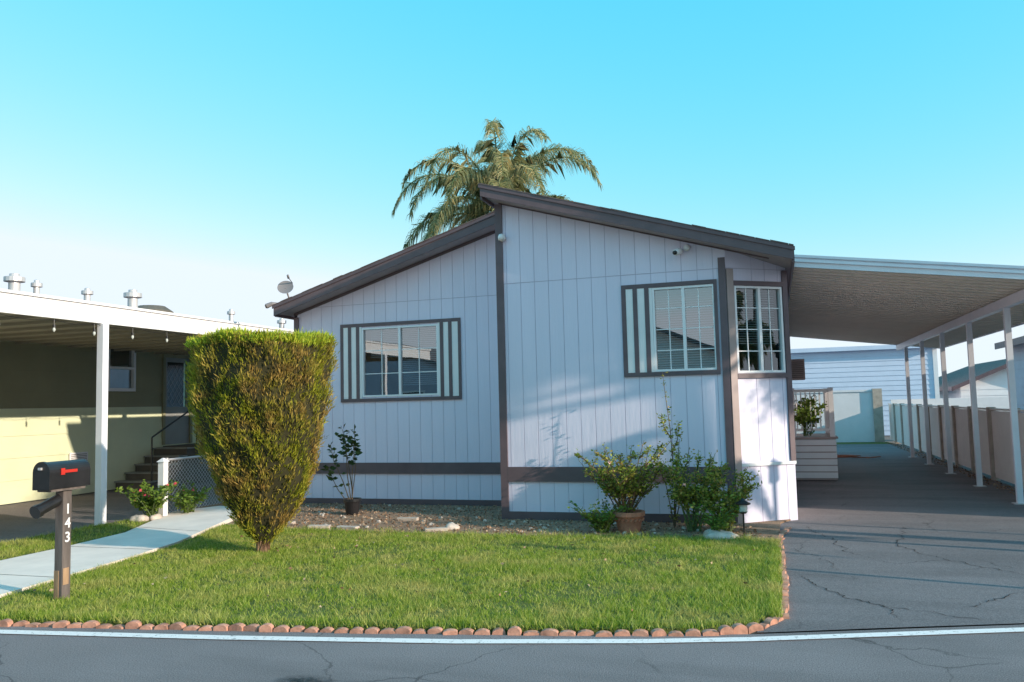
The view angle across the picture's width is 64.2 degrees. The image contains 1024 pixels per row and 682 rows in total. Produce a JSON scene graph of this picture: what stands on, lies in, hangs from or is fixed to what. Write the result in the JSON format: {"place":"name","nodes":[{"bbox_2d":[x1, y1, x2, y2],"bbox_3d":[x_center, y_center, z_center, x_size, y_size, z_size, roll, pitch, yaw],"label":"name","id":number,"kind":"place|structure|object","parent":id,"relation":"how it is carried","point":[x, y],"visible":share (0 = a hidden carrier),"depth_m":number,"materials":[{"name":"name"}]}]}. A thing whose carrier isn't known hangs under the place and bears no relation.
{"place":"outdoors","nodes":[
{"label":"outdoors","id":0,"kind":"place"},
{"bbox_2d":[0,481,223,542],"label":"neighbor driveway","id":1,"kind":"structure","parent":0,"point":[18,520],"depth_m":13.43,"materials":[{"name":"concrete"}]},
{"bbox_2d":[0,288,293,524],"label":"awning","id":2,"kind":"object","parent":1,"relation":"on","point":[28,306],"visible":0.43,"depth_m":12.49,"materials":[{"name":"white paint"}]},
{"bbox_2d":[1,314,194,341],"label":"string lights","id":3,"kind":"object","parent":2,"relation":"hanging from","point":[94,331],"visible":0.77,"depth_m":11.90,"materials":[{"name":"white plastic"},{"name":"bulb glass"}]},
{"bbox_2d":[3,273,285,327],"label":"roof vents","id":4,"kind":"object","parent":2,"relation":"on","point":[16,280],"visible":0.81,"depth_m":19.97,"materials":[{"name":"white metal"}]},
{"bbox_2d":[114,409,215,489],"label":"entry steps","id":5,"kind":"structure","parent":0,"point":[147,470],"depth_m":18.02,"materials":[{"name":"wood"}]},
{"bbox_2d":[0,518,785,634],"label":"lawn","id":6,"kind":"structure","parent":0,"point":[701,593],"depth_m":7.27,"materials":[{"name":"green plant"}]},
{"bbox_2d":[29,459,90,599],"bbox_3d":[-3.894,1.649,7.017,0.188,1.239,0.487,-3,-5,18],"label":"mailbox","id":7,"kind":"object","parent":6,"relation":"on","point":[63,479],"visible":0.97,"depth_m":7.00,"materials":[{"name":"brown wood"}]},
{"bbox_2d":[129,515,148,521],"bbox_3d":[-5.486,2.606,12.026,0.273,0.100,0.202,-3,-5,18],"label":"rock","id":8,"kind":"object","parent":6,"relation":"on","point":[139,518],"visible":0.88,"depth_m":11.96,"materials":[{"name":"stone"}]},
{"bbox_2d":[114,479,178,516],"bbox_3d":[-5.369,2.385,12.210,0.947,0.584,0.682,-3,-5,18],"label":"flower bush","id":9,"kind":"object","parent":6,"relation":"on","point":[152,500],"visible":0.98,"depth_m":12.11,"materials":[{"name":"green plant"}]},
{"bbox_2d":[182,326,339,551],"bbox_3d":[-2.799,1.129,9.234,1.726,2.581,1.748,-3,-5,18],"label":"topiary bush","id":10,"kind":"object","parent":6,"relation":"on","point":[259,401],"visible":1,"depth_m":8.71,"materials":[{"name":"green plant"}]},
{"bbox_2d":[703,529,738,540],"bbox_3d":[2.356,2.184,9.200,0.413,0.112,0.258,-3,-5,18],"label":"rock","id":11,"kind":"object","parent":6,"relation":"on","point":[710,533],"visible":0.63,"depth_m":9.15,"materials":[{"name":"stone"}]},
{"bbox_2d":[0,624,1023,681],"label":"road","id":12,"kind":"structure","parent":0,"point":[985,657],"depth_m":5.16,"materials":[{"name":"grey asphalt"}]},
{"bbox_2d":[289,678,320,681],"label":"oil stain","id":13,"kind":"object","parent":12,"relation":"on","point":[299,680],"visible":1,"depth_m":4.83,"materials":[{"name":"grey"}]},
{"bbox_2d":[0,627,1023,642],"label":"road edge line","id":14,"kind":"object","parent":12,"relation":"on","point":[669,640],"visible":1,"depth_m":5.53,"materials":[{"name":"paint"}]},
{"bbox_2d":[0,435,1023,633],"bbox_3d":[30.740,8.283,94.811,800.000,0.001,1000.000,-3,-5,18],"label":"ground","id":15,"kind":"structure","parent":0,"point":[888,438],"depth_m":5.74,"materials":[{"name":"grey asphalt"}]},
{"bbox_2d":[0,341,200,504],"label":"walls","id":16,"kind":"structure","parent":15,"relation":"on","point":[34,375],"depth_m":16.39,"materials":[{"name":"yellow paint"}]},
{"bbox_2d":[69,452,87,460],"bbox_3d":[-8.757,2.370,16.490,0.036,0.240,0.450,-3,-5,18],"label":"wall vent","id":17,"kind":"object","parent":16,"relation":"attached to","point":[78,455],"depth_m":16.48,"materials":[{"name":"white metal"}]},
{"bbox_2d":[0,406,194,413],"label":"belt board","id":18,"kind":"object","parent":16,"relation":"attached to","point":[56,410],"visible":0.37,"depth_m":16.33,"materials":[{"name":"wood"}]},
{"bbox_2d":[108,349,135,391],"bbox_3d":[-8.487,0.593,17.713,0.075,1.000,0.800,-3,-5,18],"label":"window frame","id":19,"kind":"object","parent":16,"relation":"attached to","point":[132,368],"visible":0.47,"depth_m":17.95,"materials":[{"name":"white metal"}]},
{"bbox_2d":[161,354,192,444],"bbox_3d":[-7.930,1.377,19.321,0.080,2.100,1.000,-3,-5,18],"label":"door","id":20,"kind":"structure","parent":16,"relation":"attached to","point":[179,431],"depth_m":19.24,"materials":[{"name":"metal"}]},
{"bbox_2d":[0,506,232,597],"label":"concrete walkway","id":21,"kind":"structure","parent":15,"relation":"on","point":[24,571],"depth_m":9.57,"materials":[{"name":"white concrete"}]},
{"bbox_2d":[149,513,161,520],"bbox_3d":[-5.335,2.623,12.174,0.197,0.095,0.214,-3,-5,18],"label":"rock","id":22,"kind":"object","parent":21,"relation":"on","point":[154,516],"visible":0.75,"depth_m":12.11,"materials":[{"name":"stone"}]},
{"bbox_2d":[157,458,168,515],"bbox_3d":[-5.348,2.255,12.505,0.140,0.920,0.140,-3,-5,18],"label":"fence post","id":23,"kind":"object","parent":21,"relation":"on","point":[163,473],"visible":0.68,"depth_m":12.48,"materials":[{"name":"white paint"}]},
{"bbox_2d":[165,455,221,512],"bbox_3d":[-4.811,2.396,14.422,0.050,0.910,3.700,-3,-5,18],"label":"chain link fence","id":24,"kind":"object","parent":21,"relation":"on","point":[180,458],"visible":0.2,"depth_m":13.20,"materials":[{"name":"silver metal"}]},
{"bbox_2d":[168,479,211,512],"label":"flower bush","id":25,"kind":"object","parent":15,"relation":"on","point":[188,502],"visible":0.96,"depth_m":12.79,"materials":[{"name":"green plant"}]},
{"bbox_2d":[0,527,791,636],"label":"brick edging","id":26,"kind":"object","parent":15,"relation":"on","point":[748,628],"visible":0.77,"depth_m":5.84,"materials":[{"name":"brown brick"}]},
{"bbox_2d":[195,503,790,538],"bbox_3d":[-0.974,2.534,11.592,9.450,0.040,2.950,-3,-5,18],"label":"garden bed","id":27,"kind":"object","parent":15,"relation":"on","point":[767,528],"visible":0.15,"depth_m":11.05,"materials":[{"name":"soil"}]},
{"bbox_2d":[343,497,361,514],"bbox_3d":[-2.394,2.481,12.239,0.280,0.240,0.280,-3,-5,18],"label":"plant pot","id":28,"kind":"object","parent":27,"relation":"on","point":[352,506],"visible":0.96,"depth_m":12.15,"materials":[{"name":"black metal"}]},
{"bbox_2d":[321,423,362,498],"bbox_3d":[-2.578,1.893,12.361,0.695,1.292,0.275,-3,-5,18],"label":"potted plant","id":29,"kind":"object","parent":28,"relation":"in","point":[355,451],"visible":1,"depth_m":12.32,"materials":[{"name":"green plant"}]},
{"bbox_2d":[287,517,448,531],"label":"paver bricks","id":30,"kind":"object","parent":27,"relation":"on","point":[398,518],"visible":0.63,"depth_m":10.87,"materials":[{"name":"stone"}]},
{"bbox_2d":[445,522,459,529],"bbox_3d":[-0.772,2.380,10.505,0.206,0.088,0.174,-3,-5,18],"label":"rock","id":31,"kind":"object","parent":27,"relation":"on","point":[451,526],"visible":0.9,"depth_m":10.46,"materials":[{"name":"stone"}]},
{"bbox_2d":[303,504,750,535],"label":"bed pebbles","id":32,"kind":"object","parent":27,"relation":"on","point":[543,527],"visible":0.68,"depth_m":10.75,"materials":[{"name":"stone"}]},
{"bbox_2d":[567,497,632,532],"bbox_3d":[1.096,2.119,10.002,0.722,0.458,0.666,1,-5,-31],"label":"weed clump","id":33,"kind":"object","parent":27,"relation":"on","point":[606,518],"visible":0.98,"depth_m":9.90,"materials":[{"name":"green plant"}]},
{"bbox_2d":[613,509,644,532],"bbox_3d":[1.428,2.204,9.970,0.400,0.250,0.400,-3,-5,18],"label":"terracotta pot","id":34,"kind":"object","parent":27,"relation":"on","point":[625,521],"visible":0.89,"depth_m":9.83,"materials":[{"name":"orange ceramic"}]},
{"bbox_2d":[574,441,673,512],"bbox_3d":[1.438,1.700,10.142,1.339,0.930,1.140,-3,-5,18],"label":"rose bush","id":35,"kind":"object","parent":34,"relation":"in","point":[629,482],"visible":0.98,"depth_m":9.99,"materials":[{"name":"green plant"}]},
{"bbox_2d":[656,371,691,527],"bbox_3d":[2.029,1.357,10.296,0.484,1.963,0.236,-3,-5,18],"label":"climbing rose","id":36,"kind":"object","parent":27,"relation":"on","point":[675,515],"visible":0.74,"depth_m":10.26,"materials":[{"name":"green plant"}]},
{"bbox_2d":[660,449,730,531],"bbox_3d":[2.214,1.811,9.937,0.894,0.996,0.876,-3,-5,18],"label":"rose bush","id":37,"kind":"object","parent":27,"relation":"on","point":[684,495],"visible":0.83,"depth_m":9.85,"materials":[{"name":"green plant"}]},
{"bbox_2d":[689,502,741,530],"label":"weed clump","id":38,"kind":"object","parent":27,"relation":"on","point":[719,522],"visible":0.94,"depth_m":9.32,"materials":[{"name":"green plant"}]},
{"bbox_2d":[686,464,761,531],"bbox_3d":[2.528,1.883,9.733,0.901,0.808,0.796,-3,-5,18],"label":"rose bush","id":39,"kind":"object","parent":27,"relation":"on","point":[732,499],"visible":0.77,"depth_m":9.63,"materials":[{"name":"green plant"}]},
{"bbox_2d":[735,498,750,536],"bbox_3d":[2.658,2.041,9.372,0.170,0.460,0.170,-3,-5,18],"label":"path light","id":40,"kind":"object","parent":27,"relation":"on","point":[742,503],"visible":0.98,"depth_m":9.35,"materials":[{"name":"black metal"}]},
{"bbox_2d":[391,117,602,248],"bbox_3d":[-0.362,-1.637,25.383,6.701,10.454,6.551,-3,-5,18],"label":"palm tree","id":41,"kind":"object","parent":15,"relation":"on","point":[516,172],"visible":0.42,"depth_m":24.58,"materials":[{"name":"green plant"}]},
{"bbox_2d":[295,205,797,522],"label":"walls","id":42,"kind":"structure","parent":15,"relation":"on","point":[570,388],"depth_m":11.31,"materials":[{"name":"paint"}]},
{"bbox_2d":[362,324,438,396],"bbox_3d":[-1.855,0.333,13.552,1.390,1.160,0.062,-3,-5,18],"label":"side window","id":43,"kind":"structure","parent":42,"relation":"attached to","point":[400,349],"depth_m":13.55,"materials":[{"name":"white plastic"}]},
{"bbox_2d":[371,327,436,384],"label":"side window blinds","id":44,"kind":"object","parent":43,"relation":"attached to","point":[409,353],"visible":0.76,"depth_m":13.61,"materials":[{"name":"white plastic"}]},
{"bbox_2d":[340,318,461,402],"bbox_3d":[-1.865,0.331,13.521,2.190,1.320,0.023,-3,-5,18],"label":"side window surround","id":45,"kind":"object","parent":42,"relation":"attached to","point":[449,360],"visible":1,"depth_m":13.43,"materials":[{"name":"brown paint"}]},
{"bbox_2d":[498,234,505,241],"bbox_3d":[-0.145,-1.467,11.571,0.110,0.105,0.114,-3,-5,18],"label":"eave floodlight","id":46,"kind":"object","parent":42,"relation":"attached to","point":[502,237],"visible":1,"depth_m":11.53,"materials":[{"name":"white paint"}]},
{"bbox_2d":[272,183,794,319],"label":"fascia","id":47,"kind":"structure","parent":42,"relation":"attached to","point":[724,238],"depth_m":11.22,"materials":[{"name":"brown paint"}]},
{"bbox_2d":[265,302,276,308],"bbox_3d":[-4.107,-0.611,13.969,0.237,0.116,0.095,1,-5,-25],"label":"security light","id":48,"kind":"object","parent":47,"relation":"attached to","point":[268,305],"visible":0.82,"depth_m":13.92,"materials":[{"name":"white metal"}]},
{"bbox_2d":[277,275,292,297],"bbox_3d":[-3.967,-0.809,14.418,0.299,0.670,0.396,-3,-5,18],"label":"satellite dish","id":49,"kind":"object","parent":47,"relation":"attached to","point":[285,287],"visible":0.95,"depth_m":14.42,"materials":[{"name":"grey metal"}]},
{"bbox_2d":[280,197,791,329],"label":"roof","id":50,"kind":"structure","parent":42,"relation":"on","point":[785,263],"depth_m":13.26,"materials":[{"name":"brown wood"}]},
{"bbox_2d":[294,204,796,523],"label":"trim boards","id":51,"kind":"object","parent":42,"relation":"attached to","point":[727,282],"depth_m":11.12,"materials":[{"name":"brown paint"}]},
{"bbox_2d":[379,294,780,394],"bbox_3d":[2.047,1.130,18.956,7.950,2.800,14.400,-3,-5,18],"label":"interior","id":52,"kind":"object","parent":42,"relation":"attached to","point":[391,380],"visible":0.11,"depth_m":13.84,"materials":[{"name":"black"}]},
{"bbox_2d":[621,279,720,376],"bbox_3d":[2.089,-0.161,10.802,1.255,1.240,0.023,-3,-5,18],"label":"front window surround","id":53,"kind":"object","parent":42,"relation":"attached to","point":[638,335],"visible":1,"depth_m":10.90,"materials":[{"name":"brown paint"}]},
{"bbox_2d":[673,245,689,254],"bbox_3d":[2.226,-1.198,10.726,0.183,0.166,0.268,-4,-5,29],"label":"security camera mount","id":54,"kind":"object","parent":42,"relation":"attached to","point":[678,251],"visible":1,"depth_m":10.71,"materials":[{"name":"white paint"}]},
{"bbox_2d":[652,284,716,371],"bbox_3d":[2.277,-0.167,10.777,0.810,1.120,0.062,-3,-5,18],"label":"front window","id":55,"kind":"structure","parent":42,"relation":"attached to","point":[684,328],"depth_m":10.77,"materials":[{"name":"white plastic"}]},
{"bbox_2d":[656,288,714,368],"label":"front window blinds","id":56,"kind":"object","parent":55,"relation":"attached to","point":[686,330],"visible":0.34,"depth_m":10.88,"materials":[{"name":"white plastic"}]},
{"bbox_2d":[734,286,785,372],"bbox_3d":[3.253,-0.152,10.766,0.742,1.140,0.062,0,-5,-19],"label":"bay window","id":57,"kind":"structure","parent":42,"relation":"attached to","point":[759,329],"depth_m":10.77,"materials":[{"name":"white plastic"}]},
{"bbox_2d":[736,290,775,343],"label":"bay window blinds","id":58,"kind":"object","parent":57,"relation":"attached to","point":[755,317],"visible":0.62,"depth_m":10.88,"materials":[{"name":"white plastic"}]},
{"bbox_2d":[791,359,804,379],"bbox_3d":[5.600,0.572,16.153,0.350,0.400,0.615,-3,-5,18],"label":"window air conditioner","id":59,"kind":"object","parent":42,"relation":"attached to","point":[798,368],"depth_m":15.86,"materials":[{"name":"brown metal"}]},
{"bbox_2d":[794,388,884,441],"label":"wall","id":60,"kind":"structure","parent":15,"relation":"on","point":[858,415],"depth_m":28.57,"materials":[{"name":"white paint"}]},
{"bbox_2d":[836,442,890,443],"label":"back grass","id":61,"kind":"structure","parent":15,"relation":"on","point":[862,443],"depth_m":27.85,"materials":[{"name":"green plant"}]},
{"bbox_2d":[791,345,939,435],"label":"blue outbuilding","id":62,"kind":"structure","parent":15,"relation":"on","point":[861,367],"depth_m":33.08,"materials":[{"name":"blue wood"}]},
{"bbox_2d":[890,397,1009,411],"bbox_3d":[18.373,2.580,27.626,10.100,1.450,0.080,-3,-5,18],"label":"back yard fence","id":63,"kind":"object","parent":15,"relation":"on","point":[996,402],"visible":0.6,"depth_m":28.43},
{"bbox_2d":[0,0,1023,376],"label":"sky","id":64,"kind":"structure","parent":0,"point":[194,157],"materials":[{"name":"blue"}]},
{"bbox_2d":[837,455,880,457],"bbox_3d":[8.887,2.983,21.143,1.265,0.074,0.530,-3,-5,18],"label":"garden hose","id":65,"kind":"object","parent":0,"point":[846,456],"visible":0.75,"depth_m":21.00,"materials":[{"name":"rubber"}]},
{"bbox_2d":[757,444,1023,631],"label":"driveway","id":66,"kind":"structure","parent":0,"point":[892,536],"depth_m":8.55,"materials":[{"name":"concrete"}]},
{"bbox_2d":[33,442,1023,628],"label":"leaf litter","id":67,"kind":"object","parent":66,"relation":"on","point":[527,522],"visible":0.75,"depth_m":11.26,"materials":[{"name":"brown plant"}]},
{"bbox_2d":[793,387,837,479],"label":"porch steps","id":68,"kind":"structure","parent":66,"relation":"on","point":[816,456],"depth_m":15.66,"materials":[{"name":"white paint"}]},
{"bbox_2d":[794,394,827,435],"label":"deck plant","id":69,"kind":"object","parent":68,"relation":"on","point":[803,414],"visible":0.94,"depth_m":15.68,"materials":[{"name":"green plant"}]},
{"bbox_2d":[788,254,1023,504],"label":"carport","id":70,"kind":"object","parent":66,"relation":"on","point":[906,304],"visible":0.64,"depth_m":13.58,"materials":[{"name":"metal"}]},
{"bbox_2d":[888,403,1023,489],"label":"panel fence","id":71,"kind":"object","parent":66,"relation":"on","point":[996,450],"visible":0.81,"depth_m":17.12,"materials":[{"name":"beige wood"}]},
{"bbox_2d":[939,363,1008,397],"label":"neighbor house","id":72,"kind":"structure","parent":0,"point":[991,381],"depth_m":33.63,"materials":[{"name":"white paint"}]},
{"bbox_2d":[939,359,1005,379],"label":"roof","id":73,"kind":"structure","parent":72,"relation":"on","point":[986,364],"depth_m":50.54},
{"bbox_2d":[994,336,1023,412],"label":"neighbor house","id":74,"kind":"structure","parent":0,"point":[1018,348],"depth_m":23.09,"materials":[{"name":"grey"}]}
]}

